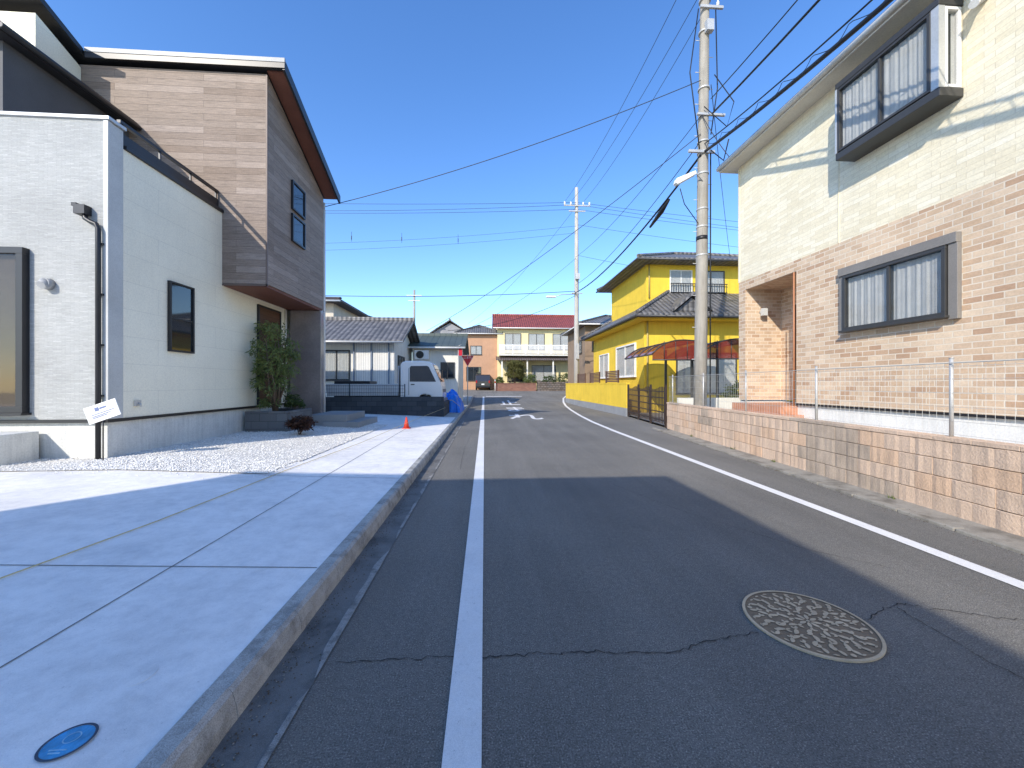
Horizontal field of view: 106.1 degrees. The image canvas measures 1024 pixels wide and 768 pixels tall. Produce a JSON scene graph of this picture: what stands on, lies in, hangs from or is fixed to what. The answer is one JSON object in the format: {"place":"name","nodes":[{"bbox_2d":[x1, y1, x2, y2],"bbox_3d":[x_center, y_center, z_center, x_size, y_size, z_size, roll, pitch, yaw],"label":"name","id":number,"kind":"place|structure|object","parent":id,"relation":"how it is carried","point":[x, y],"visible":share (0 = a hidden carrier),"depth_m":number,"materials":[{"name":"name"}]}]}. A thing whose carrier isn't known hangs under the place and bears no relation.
{"place":"outdoors","nodes":[
{"label":"outdoors","id":0,"kind":"place"},
{"bbox_2d":[0,414,454,767],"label":"driveway","id":1,"kind":"structure","parent":0,"point":[192,632],"depth_m":2.67,"materials":[{"name":"concrete"}]},
{"bbox_2d":[34,723,98,761],"bbox_3d":[-1.672,1.345,1.450,0.160,0.002,0.160,0,0,-4],"label":"water meter lid","id":2,"kind":"object","parent":1,"relation":"on","point":[71,740],"visible":1,"depth_m":1.45,"materials":[{"name":"blue paint"}]},
{"bbox_2d":[0,564,316,567],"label":"expansion joint","id":3,"kind":"object","parent":1,"relation":"on","point":[174,566],"visible":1,"depth_m":2.78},
{"bbox_2d":[0,424,385,473],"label":"gravel bed","id":4,"kind":"object","parent":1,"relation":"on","point":[294,455],"visible":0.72,"depth_m":6.96,"materials":[{"name":"gravel"}]},
{"bbox_2d":[83,398,120,460],"bbox_3d":[-6.264,0.733,5.900,0.540,1.034,0.038,0,0,-4],"label":"notice board","id":5,"kind":"object","parent":4,"relation":"on","point":[102,411],"visible":1,"depth_m":5.89,"materials":[{"name":"white paint"}]},
{"bbox_2d":[245,408,311,431],"bbox_3d":[-6.146,0.965,10.232,1.020,0.570,1.350,0,0,-4],"label":"garden planter","id":6,"kind":"object","parent":4,"relation":"on","point":[265,421],"visible":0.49,"depth_m":9.57,"materials":[{"name":"concrete"}]},
{"bbox_2d":[245,320,302,410],"bbox_3d":[-6.128,-0.436,10.006,1.320,2.481,1.354,0,0,-4],"label":"bamboo shrub","id":7,"kind":"object","parent":6,"relation":"on","point":[279,359],"visible":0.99,"depth_m":9.85,"materials":[{"name":"green plant"}]},
{"bbox_2d":[284,394,305,409],"bbox_3d":[-5.850,0.519,10.429,0.588,0.550,0.564,0,0,-36],"label":"shrub","id":8,"kind":"object","parent":6,"relation":"on","point":[290,400],"visible":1,"depth_m":10.36,"materials":[{"name":"green plant"}]},
{"bbox_2d":[284,414,317,434],"bbox_3d":[-5.066,0.981,9.199,0.727,0.549,0.748,0,0,-16],"label":"shrub","id":9,"kind":"object","parent":4,"relation":"on","point":[304,423],"visible":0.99,"depth_m":9.06,"materials":[{"name":"red plant"}]},
{"bbox_2d":[0,430,402,667],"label":"expansion joint","id":10,"kind":"object","parent":1,"relation":"on","point":[152,577],"visible":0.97,"depth_m":2.50,"materials":[{"name":"concrete"}]},
{"bbox_2d":[0,408,443,578],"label":"expansion joint","id":11,"kind":"object","parent":1,"relation":"on","point":[170,515],"visible":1,"depth_m":3.50,"materials":[{"name":"concrete"}]},
{"bbox_2d":[215,390,666,680],"bbox_3d":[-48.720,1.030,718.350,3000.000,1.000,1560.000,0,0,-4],"label":"ground","id":12,"kind":"structure","parent":0,"point":[657,424],"depth_m":16.14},
{"bbox_2d":[0,0,376,465],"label":"modern house","id":13,"kind":"structure","parent":12,"relation":"on","point":[162,232],"depth_m":7.47,"materials":[{"name":"paint"}]},
{"bbox_2d":[0,246,31,415],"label":"window","id":14,"kind":"structure","parent":13,"relation":"in","point":[14,261],"depth_m":6.02,"materials":[{"name":"glass"}]},
{"bbox_2d":[167,280,194,353],"bbox_3d":[-6.503,-1.290,7.582,0.060,1.340,0.610,0,0,-4],"label":"window","id":15,"kind":"structure","parent":13,"relation":"in","point":[180,297],"depth_m":7.55,"materials":[{"name":"glass"}]},
{"bbox_2d":[257,304,280,404],"bbox_3d":[-6.698,-0.775,10.681,0.090,2.650,1.120,0,0,-4],"label":"door","id":16,"kind":"structure","parent":13,"relation":"in","point":[263,312],"depth_m":10.43,"materials":[{"name":"wood"}]},
{"bbox_2d":[291,179,305,219],"bbox_3d":[-5.699,-4.905,10.288,0.060,0.750,0.700,0,0,-4],"label":"window","id":17,"kind":"structure","parent":13,"relation":"in","point":[298,195],"depth_m":10.28,"materials":[{"name":"glass"}]},
{"bbox_2d":[291,213,305,249],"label":"window","id":18,"kind":"structure","parent":13,"relation":"in","point":[298,227],"depth_m":10.28,"materials":[{"name":"glass"}]},
{"bbox_2d":[135,396,473,767],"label":"kerb","id":19,"kind":"structure","parent":12,"relation":"on","point":[196,733],"depth_m":1.97,"materials":[{"name":"concrete"}]},
{"bbox_2d":[462,354,473,403],"bbox_3d":[-2.973,-0.300,25.800,0.800,3.400,0.106,0,0,-4],"label":"stop sign","id":20,"kind":"object","parent":19,"relation":"on","point":[467,359],"visible":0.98,"depth_m":25.76,"materials":[{"name":"metal"}]},
{"bbox_2d":[326,297,371,316],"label":"two storey house","id":21,"kind":"structure","parent":12,"relation":"on","point":[337,307],"depth_m":27.45,"materials":[{"name":"white paint"}]},
{"bbox_2d":[326,317,419,396],"bbox_3d":[-9.518,-1.215,22.853,7.340,5.530,6.310,0,0,-4],"label":"bungalow","id":22,"kind":"object","parent":12,"relation":"on","point":[368,349],"visible":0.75,"depth_m":20.50,"materials":[{"name":"grey tile"}]},
{"bbox_2d":[326,350,350,380],"bbox_3d":[-9.299,-0.982,20.362,1.460,1.635,0.110,0,0,-4],"label":"window","id":23,"kind":"structure","parent":22,"relation":"in","point":[337,361],"depth_m":20.39,"materials":[{"name":"glass"}]},
{"bbox_2d":[397,355,404,382],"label":"window","id":24,"kind":"structure","parent":22,"relation":"in","point":[401,359],"depth_m":21.97,"materials":[{"name":"glass"}]},
{"bbox_2d":[406,290,421,317],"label":"utility pole","id":25,"kind":"object","parent":12,"relation":"on","point":[413,300],"visible":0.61,"depth_m":51.12,"materials":[{"name":"concrete"}]},
{"bbox_2d":[407,333,468,400],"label":"outbuilding","id":26,"kind":"structure","parent":12,"relation":"on","point":[440,350],"depth_m":24.79,"materials":[{"name":"paint"}]},
{"bbox_2d":[441,362,454,377],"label":"window","id":27,"kind":"structure","parent":26,"relation":"in","point":[449,367],"depth_m":24.73,"materials":[{"name":"glass"}]},
{"bbox_2d":[430,318,463,332],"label":"grey house","id":28,"kind":"structure","parent":12,"relation":"on","point":[446,326],"depth_m":55.49,"materials":[{"name":"tile"}]},
{"bbox_2d":[454,325,502,389],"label":"terracotta house","id":29,"kind":"structure","parent":12,"relation":"on","point":[482,342],"depth_m":47.35,"materials":[{"name":"paint"}]},
{"bbox_2d":[466,367,480,380],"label":"window","id":30,"kind":"structure","parent":29,"relation":"in","point":[472,371],"depth_m":47.24,"materials":[{"name":"grey glass"}]},
{"bbox_2d":[470,346,481,354],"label":"window","id":31,"kind":"structure","parent":29,"relation":"in","point":[474,350],"depth_m":47.28,"materials":[{"name":"white glass"}]},
{"bbox_2d":[476,375,489,389],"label":"parked minivan","id":32,"kind":"object","parent":12,"relation":"on","point":[482,381],"visible":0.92,"depth_m":45.51,"materials":[{"name":"paint"}]},
{"bbox_2d":[493,376,503,383],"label":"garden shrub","id":33,"kind":"object","parent":12,"relation":"on","point":[499,379],"visible":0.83,"depth_m":44.77,"materials":[{"name":"green plant"}]},
{"bbox_2d":[503,360,526,382],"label":"garden tree","id":34,"kind":"object","parent":12,"relation":"on","point":[515,372],"visible":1,"depth_m":45.11,"materials":[{"name":"green plant"}]},
{"bbox_2d":[496,383,535,390],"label":"garden wall","id":35,"kind":"structure","parent":12,"relation":"on","point":[515,386],"depth_m":44.33,"materials":[{"name":"brick"}]},
{"bbox_2d":[523,374,536,382],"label":"garden shrub","id":36,"kind":"object","parent":12,"relation":"on","point":[530,377],"visible":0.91,"depth_m":45.02,"materials":[{"name":"green plant"}]},
{"bbox_2d":[492,314,573,389],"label":"red roof house","id":37,"kind":"structure","parent":12,"relation":"on","point":[536,345],"depth_m":47.26,"materials":[{"name":"red roof tile"},{"name":"cream painted render"},{"name":"glass"}]},
{"bbox_2d":[505,333,520,349],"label":"window","id":38,"kind":"structure","parent":37,"relation":"in","point":[510,338],"depth_m":47.09,"materials":[{"name":"white glass"}]},
{"bbox_2d":[507,365,523,381],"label":"window","id":39,"kind":"structure","parent":37,"relation":"in","point":[508,379],"depth_m":47.08,"materials":[{"name":"grey glass"}]},
{"bbox_2d":[528,333,544,349],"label":"window","id":40,"kind":"structure","parent":37,"relation":"in","point":[533,338],"depth_m":47.28,"materials":[{"name":"white glass"}]},
{"bbox_2d":[532,365,555,381],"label":"window","id":41,"kind":"structure","parent":37,"relation":"in","point":[540,371],"depth_m":47.34,"materials":[{"name":"grey glass"}]},
{"bbox_2d":[553,334,567,349],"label":"window","id":42,"kind":"structure","parent":37,"relation":"in","point":[557,339],"depth_m":47.48,"materials":[{"name":"white glass"}]},
{"bbox_2d":[537,380,567,390],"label":"stone wall","id":43,"kind":"structure","parent":12,"relation":"on","point":[551,386],"depth_m":44.51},
{"bbox_2d":[542,375,562,382],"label":"garden shrub","id":44,"kind":"object","parent":12,"relation":"on","point":[550,378],"visible":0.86,"depth_m":45.13,"materials":[{"name":"green plant"}]},
{"bbox_2d":[558,373,567,381],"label":"garden shrub","id":45,"kind":"object","parent":12,"relation":"on","point":[564,377],"visible":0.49,"depth_m":45.27,"materials":[{"name":"green plant"}]},
{"bbox_2d":[546,187,589,382],"bbox_3d":[4.042,-6.350,27.737,3.220,15.700,0.600,0,0,-4],"label":"utility pole","id":46,"kind":"object","parent":12,"relation":"on","point":[576,316],"visible":0.98,"depth_m":27.75,"materials":[{"name":"concrete"}]},
{"bbox_2d":[326,291,573,296],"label":"overhead cable","id":47,"kind":"object","parent":46,"relation":"attached to","point":[436,296],"visible":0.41,"depth_m":27.80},
{"bbox_2d":[325,202,575,203],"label":"overhead cable","id":48,"kind":"object","parent":46,"relation":"attached to","point":[491,203],"visible":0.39,"depth_m":27.68,"materials":[{"name":"rubber"}]},
{"bbox_2d":[344,233,570,249],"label":"overhead cable","id":49,"kind":"object","parent":46,"relation":"attached to","point":[458,243],"visible":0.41,"depth_m":27.62,"materials":[{"name":"rubber"}]},
{"bbox_2d":[344,226,571,242],"bbox_3d":[-21.148,-10.650,27.332,51.568,1.517,0.016,0,0,-1],"label":"overhead cable","id":50,"kind":"object","parent":46,"relation":"attached to","point":[458,236],"visible":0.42,"depth_m":27.62,"materials":[{"name":"rubber"}]},
{"bbox_2d":[358,204,575,210],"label":"overhead cable","id":51,"kind":"object","parent":46,"relation":"attached to","point":[448,209],"visible":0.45,"depth_m":27.60,"materials":[{"name":"rubber"}]},
{"bbox_2d":[441,209,575,212],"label":"overhead cable","id":52,"kind":"object","parent":46,"relation":"attached to","point":[503,211],"visible":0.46,"depth_m":27.68,"materials":[{"name":"rubber"}]},
{"bbox_2d":[448,295,575,330],"bbox_3d":[0.208,-4.949,26.527,9.207,2.929,0.029,0,0,-16],"label":"overhead cable","id":53,"kind":"object","parent":46,"relation":"attached to","point":[511,320],"visible":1,"depth_m":26.42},
{"bbox_2d":[565,0,675,200],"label":"overhead cable","id":54,"kind":"object","parent":46,"relation":"attached to","point":[629,92],"visible":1,"depth_m":15.36,"materials":[{"name":"rubber"}]},
{"bbox_2d":[573,0,696,198],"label":"overhead cable","id":55,"kind":"object","parent":46,"relation":"attached to","point":[646,88],"visible":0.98,"depth_m":15.12,"materials":[{"name":"rubber"}]},
{"bbox_2d":[584,19,699,200],"bbox_3d":[5.671,-12.460,19.279,0.018,1.299,16.902,0,0,-4],"label":"overhead cable","id":56,"kind":"object","parent":46,"relation":"attached to","point":[650,103],"visible":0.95,"depth_m":15.90,"materials":[{"name":"rubber"}]},
{"bbox_2d":[560,314,611,382],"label":"dark roof house","id":57,"kind":"structure","parent":12,"relation":"on","point":[586,354],"depth_m":34.01,"materials":[{"name":"grey tile"}]},
{"bbox_2d":[565,370,629,416],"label":"boundary wall","id":58,"kind":"structure","parent":12,"relation":"on","point":[608,397],"depth_m":21.62,"materials":[{"name":"paint"}]},
{"bbox_2d":[580,252,791,412],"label":"yellow house","id":59,"kind":"structure","parent":12,"relation":"on","point":[653,300],"depth_m":20.98,"materials":[{"name":"paint"}]},
{"bbox_2d":[599,353,608,378],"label":"window","id":60,"kind":"structure","parent":59,"relation":"in","point":[604,358],"depth_m":26.05,"materials":[{"name":"glass"}]},
{"bbox_2d":[616,342,636,377],"bbox_3d":[6.419,-1.283,21.885,0.130,1.835,3.060,0,0,-4],"label":"window","id":61,"kind":"structure","parent":59,"relation":"in","point":[627,368],"depth_m":21.82,"materials":[{"name":"glass"}]},
{"bbox_2d":[669,270,691,292],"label":"window","id":62,"kind":"structure","parent":59,"relation":"in","point":[676,276],"depth_m":21.67,"materials":[{"name":"glass"}]},
{"bbox_2d":[675,359,736,394],"bbox_3d":[9.899,-0.532,19.565,3.260,2.135,0.100,0,0,-4],"label":"window","id":63,"kind":"structure","parent":59,"relation":"in","point":[726,367],"depth_m":19.61,"materials":[{"name":"glass"}]},
{"bbox_2d":[708,271,725,293],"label":"window","id":64,"kind":"structure","parent":59,"relation":"in","point":[717,277],"depth_m":21.81,"materials":[{"name":"white glass"}]},
{"bbox_2d":[673,0,734,406],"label":"utility pole","id":65,"kind":"object","parent":12,"relation":"on","point":[701,263],"visible":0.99,"depth_m":10.77,"materials":[{"name":"concrete"}]},
{"bbox_2d":[325,80,700,206],"bbox_3d":[-0.378,-7.050,11.502,11.419,2.920,0.020,0,0,7],"label":"overhead cable","id":66,"kind":"object","parent":65,"relation":"attached to","point":[518,149],"visible":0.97,"depth_m":11.43,"materials":[{"name":"rubber"}]},
{"bbox_2d":[427,134,700,330],"bbox_3d":[-0.099,-5.200,17.734,0.020,3.620,17.588,0,0,-38],"label":"overhead cable","id":67,"kind":"object","parent":65,"relation":"attached to","point":[587,222],"visible":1,"depth_m":13.74,"materials":[{"name":"rubber"}]},
{"bbox_2d":[575,155,701,292],"bbox_3d":[4.913,-6.236,19.227,0.058,0.688,16.912,0,0,-3],"label":"overhead cable","id":68,"kind":"object","parent":65,"relation":"attached to","point":[675,188],"visible":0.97,"depth_m":14.48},
{"bbox_2d":[649,199,669,227],"bbox_3d":[5.183,-5.987,13.581,0.170,0.330,1.612,0,0,-4],"label":"cable joint sleeve","id":69,"kind":"object","parent":68,"relation":"hanging from","point":[660,212],"visible":1,"depth_m":13.38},
{"bbox_2d":[576,141,700,284],"bbox_3d":[4.911,-6.769,19.227,0.022,0.684,16.907,0,0,-3],"label":"overhead cable","id":70,"kind":"object","parent":65,"relation":"attached to","point":[649,208],"visible":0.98,"depth_m":13.89,"materials":[{"name":"rubber"}]},
{"bbox_2d":[576,116,700,256],"bbox_3d":[4.911,-8.300,19.227,0.018,1.619,16.906,0,0,-3],"label":"overhead cable","id":71,"kind":"object","parent":65,"relation":"attached to","point":[647,183],"visible":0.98,"depth_m":14.59,"materials":[{"name":"rubber"}]},
{"bbox_2d":[711,85,729,253],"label":"overhead cable","id":72,"kind":"object","parent":65,"relation":"attached to","point":[719,165],"visible":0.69,"depth_m":13.52,"materials":[{"name":"rubber"}]},
{"bbox_2d":[711,0,797,98],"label":"overhead cable","id":73,"kind":"object","parent":65,"relation":"attached to","point":[756,47],"visible":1,"depth_m":8.71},
{"bbox_2d":[712,0,820,113],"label":"overhead cable","id":74,"kind":"object","parent":65,"relation":"attached to","point":[777,45],"visible":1,"depth_m":8.22,"materials":[{"name":"rubber"}]},
{"bbox_2d":[704,0,872,143],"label":"overhead cable","id":75,"kind":"object","parent":65,"relation":"attached to","point":[840,28],"visible":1,"depth_m":6.87,"materials":[{"name":"rubber"}]},
{"bbox_2d":[706,0,884,147],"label":"overhead cable","id":76,"kind":"object","parent":65,"relation":"attached to","point":[795,77],"visible":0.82,"depth_m":6.81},
{"bbox_2d":[704,0,892,152],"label":"overhead cable","id":77,"kind":"object","parent":65,"relation":"attached to","point":[863,22],"visible":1,"depth_m":6.59,"materials":[{"name":"rubber"}]},
{"bbox_2d":[667,402,1023,536],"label":"block wall","id":78,"kind":"structure","parent":12,"relation":"on","point":[980,481],"depth_m":5.00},
{"bbox_2d":[671,358,1023,444],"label":"fence","id":79,"kind":"object","parent":78,"relation":"on","point":[951,396],"visible":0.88,"depth_m":5.34,"materials":[{"name":"metal"}]},
{"bbox_2d":[444,395,471,416],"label":"neighbour yard","id":80,"kind":"structure","parent":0,"point":[454,414],"depth_m":25.56,"materials":[{"name":"concrete"}]},
{"bbox_2d":[326,361,447,400],"bbox_3d":[-5.451,0.110,17.271,4.920,2.220,2.280,0,0,-4],"label":"flatbed truck","id":81,"kind":"object","parent":80,"relation":"on","point":[420,378],"visible":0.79,"depth_m":16.50,"materials":[{"name":"white paint"}]},
{"bbox_2d":[326,384,449,416],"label":"block wall","id":82,"kind":"structure","parent":80,"relation":"on","point":[416,406],"depth_m":15.61,"materials":[{"name":"grey concrete"}]},
{"bbox_2d":[446,389,463,412],"bbox_3d":[-3.072,0.806,19.127,1.324,1.108,1.970,0,0,-4],"label":"blue tarpaulin","id":83,"kind":"object","parent":80,"relation":"on","point":[456,404],"visible":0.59,"depth_m":18.34,"materials":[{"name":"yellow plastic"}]},
{"bbox_2d":[458,345,461,395],"bbox_3d":[-3.298,-0.608,24.433,0.275,3.816,0.050,0,0,-4],"label":"banner pole","id":84,"kind":"object","parent":80,"relation":"on","point":[459,352],"visible":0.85,"depth_m":24.41,"materials":[{"name":"metal"}]},
{"bbox_2d":[45,0,895,332],"label":"sky","id":85,"kind":"structure","parent":0,"point":[393,93],"materials":[{"name":"blue"}]},
{"bbox_2d":[463,391,565,394],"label":"cross street","id":86,"kind":"structure","parent":0,"point":[515,392],"depth_m":40.98,"materials":[{"name":"asphalt"}]},
{"bbox_2d":[207,425,1022,767],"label":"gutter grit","id":87,"kind":"object","parent":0,"point":[353,581],"visible":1,"depth_m":2.40,"materials":[{"name":"gravel"}]},
{"bbox_2d":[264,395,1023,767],"bbox_3d":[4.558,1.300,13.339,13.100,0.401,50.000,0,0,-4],"label":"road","id":88,"kind":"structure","parent":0,"point":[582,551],"depth_m":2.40,"materials":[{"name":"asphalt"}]},
{"bbox_2d":[202,395,476,767],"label":"gutter","id":89,"kind":"object","parent":88,"relation":"on","point":[267,727],"visible":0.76,"depth_m":2.08,"materials":[{"name":"concrete"}]},
{"bbox_2d":[257,421,463,767],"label":"gutter edge","id":90,"kind":"object","parent":89,"relation":"on","point":[332,641],"visible":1,"depth_m":2.30,"materials":[{"name":"concrete"}]},
{"bbox_2d":[441,397,483,767],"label":"road edge line","id":91,"kind":"object","parent":88,"relation":"on","point":[462,748],"visible":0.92,"depth_m":2.12,"materials":[{"name":"paint"}]},
{"bbox_2d":[509,414,543,418],"bbox_3d":[0.575,1.491,17.661,1.443,0.001,3.127,0,0,-4],"label":"road lettering","id":92,"kind":"object","parent":88,"relation":"on","point":[531,416],"visible":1,"depth_m":17.67,"materials":[{"name":"paint"}]},
{"bbox_2d":[339,631,757,662],"bbox_3d":[0.276,1.495,2.139,2.436,0.001,0.128,0,0,-6],"label":"road crack","id":93,"kind":"object","parent":88,"relation":"on","point":[554,653],"visible":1,"depth_m":2.14,"materials":[{"name":"asphalt"}]},
{"bbox_2d":[563,396,1023,588],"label":"road side line","id":94,"kind":"object","parent":88,"relation":"on","point":[983,570],"visible":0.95,"depth_m":4.04,"materials":[{"name":"paint"}]},
{"bbox_2d":[742,590,886,662],"bbox_3d":[1.860,1.492,2.421,0.710,0.012,0.710,0,0,-4],"label":"manhole cover","id":95,"kind":"object","parent":88,"relation":"on","point":[814,626],"visible":1,"depth_m":2.37,"materials":[{"name":"metal"}]},
{"bbox_2d":[652,428,1023,554],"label":"kerb","id":96,"kind":"structure","parent":88,"relation":"on","point":[982,537],"depth_m":4.64,"materials":[{"name":"concrete"}]},
{"bbox_2d":[664,430,1023,546],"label":"verge","id":97,"kind":"structure","parent":88,"relation":"on","point":[986,530],"depth_m":4.85,"materials":[{"name":"concrete"}]},
{"bbox_2d":[870,603,1022,619],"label":"road crack","id":98,"kind":"object","parent":88,"relation":"on","point":[934,608],"visible":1,"depth_m":2.52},
{"bbox_2d":[630,413,663,424],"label":"yard paving","id":99,"kind":"structure","parent":0,"point":[642,417],"depth_m":16.55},
{"bbox_2d":[627,384,666,427],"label":"driveway gate","id":100,"kind":"structure","parent":99,"relation":"on","point":[636,400],"depth_m":14.68,"materials":[{"name":"brown metal"}]},
{"bbox_2d":[625,339,693,397],"bbox_3d":[6.424,-0.167,16.862,1.960,3.234,3.078,0,0,-4],"label":"carport","id":101,"kind":"object","parent":99,"relation":"on","point":[678,350],"visible":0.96,"depth_m":15.39,"materials":[{"name":"red"}]},
{"bbox_2d":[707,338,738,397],"bbox_3d":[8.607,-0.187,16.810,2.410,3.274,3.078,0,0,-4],"label":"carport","id":102,"kind":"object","parent":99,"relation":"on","point":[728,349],"visible":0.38,"depth_m":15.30,"materials":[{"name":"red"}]},
{"bbox_2d":[677,398,785,408],"bbox_3d":[8.019,0.975,14.025,4.100,0.950,0.100,0,0,-4],"label":"partition","id":103,"kind":"object","parent":99,"relation":"on","point":[719,402],"visible":0.14,"depth_m":13.94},
{"bbox_2d":[719,381,751,400],"bbox_3d":[8.796,0.655,14.474,1.682,1.652,1.506,0,0,-4],"label":"garden shrub","id":104,"kind":"object","parent":99,"relation":"on","point":[733,389],"visible":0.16,"depth_m":14.63,"materials":[{"name":"green plant"}]},
{"label":"garden ground","id":105,"kind":"structure","parent":0,"visible":0},
{"bbox_2d":[716,0,1023,444],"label":"brick house","id":106,"kind":"structure","parent":105,"relation":"on","point":[877,165],"depth_m":6.01,"materials":[{"name":"beige brick"}]},
{"bbox_2d":[795,304,795,400],"bbox_3d":[6.808,-0.750,8.781,0.123,2.300,0.900,0,0,-4],"label":"door","id":107,"kind":"structure","parent":106,"relation":"in","point":[795,304],"depth_m":9.20,"materials":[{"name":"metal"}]},
{"bbox_2d":[837,12,930,152],"bbox_3d":[5.780,-4.600,6.040,0.090,1.100,1.410,0,0,-4],"label":"window","id":108,"kind":"structure","parent":106,"relation":"in","point":[899,76],"depth_m":5.96,"materials":[{"name":"glass"}]},
{"bbox_2d":[838,245,948,332],"bbox_3d":[6.027,-1.432,6.162,0.140,1.015,1.620,0,0,-4],"label":"window","id":109,"kind":"structure","parent":106,"relation":"in","point":[911,289],"depth_m":6.05,"materials":[{"name":"glass"}]},
{"bbox_2d":[945,6,960,87],"bbox_3d":[6.016,-4.600,5.284,0.240,1.100,0.070,0,0,-4],"label":"window","id":110,"kind":"structure","parent":106,"relation":"in","point":[952,13],"depth_m":5.28,"materials":[{"name":"white paint"}]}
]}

